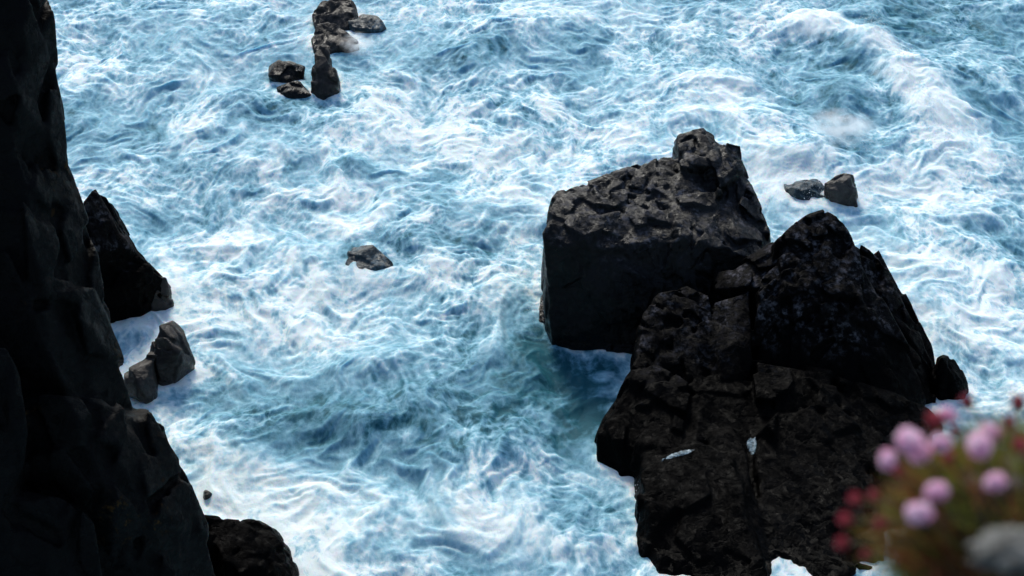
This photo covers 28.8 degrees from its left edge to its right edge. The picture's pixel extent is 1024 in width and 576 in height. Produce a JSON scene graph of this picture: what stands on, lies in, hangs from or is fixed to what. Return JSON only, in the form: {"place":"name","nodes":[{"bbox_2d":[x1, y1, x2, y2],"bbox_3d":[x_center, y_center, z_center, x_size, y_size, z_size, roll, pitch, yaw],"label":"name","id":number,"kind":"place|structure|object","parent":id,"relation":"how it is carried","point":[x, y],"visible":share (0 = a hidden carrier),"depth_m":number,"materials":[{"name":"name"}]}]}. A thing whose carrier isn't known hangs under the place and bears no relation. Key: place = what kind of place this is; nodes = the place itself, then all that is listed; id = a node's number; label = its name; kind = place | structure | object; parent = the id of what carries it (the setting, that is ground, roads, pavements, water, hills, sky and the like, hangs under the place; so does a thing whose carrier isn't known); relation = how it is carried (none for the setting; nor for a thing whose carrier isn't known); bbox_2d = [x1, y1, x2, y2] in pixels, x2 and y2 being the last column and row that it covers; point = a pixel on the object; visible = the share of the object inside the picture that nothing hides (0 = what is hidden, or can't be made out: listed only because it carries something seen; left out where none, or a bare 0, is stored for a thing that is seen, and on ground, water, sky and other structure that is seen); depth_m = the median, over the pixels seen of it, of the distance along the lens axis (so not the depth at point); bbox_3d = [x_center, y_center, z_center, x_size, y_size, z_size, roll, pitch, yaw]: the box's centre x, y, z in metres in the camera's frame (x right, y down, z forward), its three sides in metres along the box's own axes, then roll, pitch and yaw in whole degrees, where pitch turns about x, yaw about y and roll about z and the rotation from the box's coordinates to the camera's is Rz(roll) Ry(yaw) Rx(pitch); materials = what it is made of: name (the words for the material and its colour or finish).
{"place":"outdoors","nodes":[
{"label":"outdoors","id":0,"kind":"place"},
{"bbox_2d":[0,0,214,575],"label":"sea cliff","id":1,"kind":"structure","parent":0,"point":[94,480],"depth_m":48.67,"materials":[{"name":"black stone"}]},
{"bbox_2d":[48,0,1023,575],"bbox_3d":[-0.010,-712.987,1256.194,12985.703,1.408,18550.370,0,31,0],"label":"sea","id":2,"kind":"structure","parent":0,"point":[432,400],"depth_m":75.30,"materials":[{"name":"blue liquid"}]},
{"bbox_2d":[83,189,170,322],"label":"rock spur","id":3,"kind":"structure","parent":2,"relation":"in","point":[131,277],"depth_m":67.19,"materials":[{"name":"black stone"}]},
{"bbox_2d":[124,351,157,403],"bbox_3d":[-11.977,3.131,64.694,1.250,2.191,2.633,0,31,0],"label":"sea rock","id":4,"kind":"object","parent":2,"relation":"in","point":[140,380],"visible":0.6,"depth_m":63.64,"materials":[{"name":"grey stone"}]},
{"bbox_2d":[151,277,173,310],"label":"sea rock","id":5,"kind":"object","parent":2,"relation":"in","point":[165,301],"visible":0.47,"depth_m":68.44,"materials":[{"name":"grey stone"}]},
{"bbox_2d":[150,321,195,385],"bbox_3d":[-11.097,2.581,65.344,1.739,3.131,1.646,-22,37,-32],"label":"sea rock","id":6,"kind":"object","parent":2,"relation":"in","point":[174,362],"visible":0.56,"depth_m":64.48,"materials":[{"name":"grey stone"}]},
{"bbox_2d":[203,490,211,499],"bbox_3d":[-9.093,6.203,59.560,0.312,0.365,0.377,0,31,0],"label":"sea rock","id":7,"kind":"object","parent":2,"relation":"in","point":[207,494],"visible":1,"depth_m":59.40,"materials":[{"name":"grey stone"}]},
{"bbox_2d":[205,515,298,575],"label":"rock spur","id":8,"kind":"structure","parent":2,"relation":"in","point":[249,547],"depth_m":55.52,"materials":[{"name":"black stone"}]},
{"bbox_2d":[268,60,304,82],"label":"sea rock","id":9,"kind":"object","parent":2,"relation":"in","point":[280,71],"visible":0.7,"depth_m":84.50,"materials":[{"name":"grey stone"}]},
{"bbox_2d":[276,81,310,98],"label":"sea rock","id":10,"kind":"object","parent":2,"relation":"in","point":[295,90],"visible":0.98,"depth_m":83.20,"materials":[{"name":"grey stone"}]},
{"bbox_2d":[311,44,339,99],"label":"sea rock","id":11,"kind":"object","parent":2,"relation":"in","point":[325,82],"visible":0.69,"depth_m":83.27,"materials":[{"name":"grey stone"}]},
{"bbox_2d":[311,22,358,53],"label":"sea rock","id":12,"kind":"object","parent":2,"relation":"in","point":[333,38],"visible":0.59,"depth_m":87.34,"materials":[{"name":"grey stone"}]},
{"bbox_2d":[312,0,358,30],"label":"sea rock","id":13,"kind":"object","parent":2,"relation":"in","point":[340,13],"visible":0.48,"depth_m":89.63,"materials":[{"name":"grey stone"}]},
{"bbox_2d":[348,14,385,32],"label":"sea rock","id":14,"kind":"object","parent":2,"relation":"in","point":[364,23],"visible":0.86,"depth_m":89.05,"materials":[{"name":"grey stone"}]},
{"bbox_2d":[345,245,392,270],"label":"sea rock","id":15,"kind":"object","parent":2,"relation":"in","point":[371,257],"visible":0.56,"depth_m":71.22,"materials":[{"name":"grey stone"}]},
{"bbox_2d":[188,10,966,504],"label":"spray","id":16,"kind":"object","parent":2,"relation":"on","point":[846,110],"visible":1,"depth_m":80.90,"materials":[{"name":"white liquid"}]},
{"bbox_2d":[539,128,770,353],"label":"sea stack","id":17,"kind":"object","parent":2,"relation":"in","point":[623,247],"visible":0.59,"depth_m":66.22,"materials":[{"name":"black stone"}]},
{"bbox_2d":[594,209,942,575],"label":"sea stack","id":18,"kind":"object","parent":2,"relation":"in","point":[800,351],"visible":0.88,"depth_m":61.26,"materials":[{"name":"black stone"}]},
{"bbox_2d":[662,450,690,460],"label":"froth pool","id":19,"kind":"structure","parent":18,"relation":"on","point":[679,453],"depth_m":59.19,"materials":[{"name":"white liquid"}]},
{"bbox_2d":[747,438,756,453],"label":"froth pool","id":20,"kind":"structure","parent":18,"relation":"on","point":[751,444],"depth_m":60.14,"materials":[{"name":"white liquid"}]},
{"bbox_2d":[784,179,823,199],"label":"sea rock","id":21,"kind":"object","parent":2,"relation":"in","point":[799,190],"visible":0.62,"depth_m":75.71,"materials":[{"name":"grey stone"}]},
{"bbox_2d":[824,173,857,206],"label":"sea rock","id":22,"kind":"object","parent":2,"relation":"in","point":[841,189],"visible":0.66,"depth_m":75.06,"materials":[{"name":"grey stone"}]},
{"bbox_2d":[929,355,968,399],"bbox_3d":[14.089,3.188,64.440,1.304,2.416,1.385,0,31,0],"label":"sea rock","id":23,"kind":"object","parent":2,"relation":"in","point":[947,378],"visible":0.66,"depth_m":63.88,"materials":[{"name":"black stone"}]},
{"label":"clifftop ground","id":24,"kind":"structure","parent":0,"visible":0},
{"bbox_2d":[834,392,1023,575],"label":"thrift plant","id":25,"kind":"object","parent":24,"relation":"on","point":[971,489],"visible":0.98,"depth_m":1.52,"materials":[{"name":"pink plant"}]},
{"bbox_2d":[965,526,1023,575],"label":"stone","id":26,"kind":"object","parent":24,"relation":"on","point":[1001,548],"visible":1,"depth_m":1.22,"materials":[{"name":"grey stone"}]}
]}

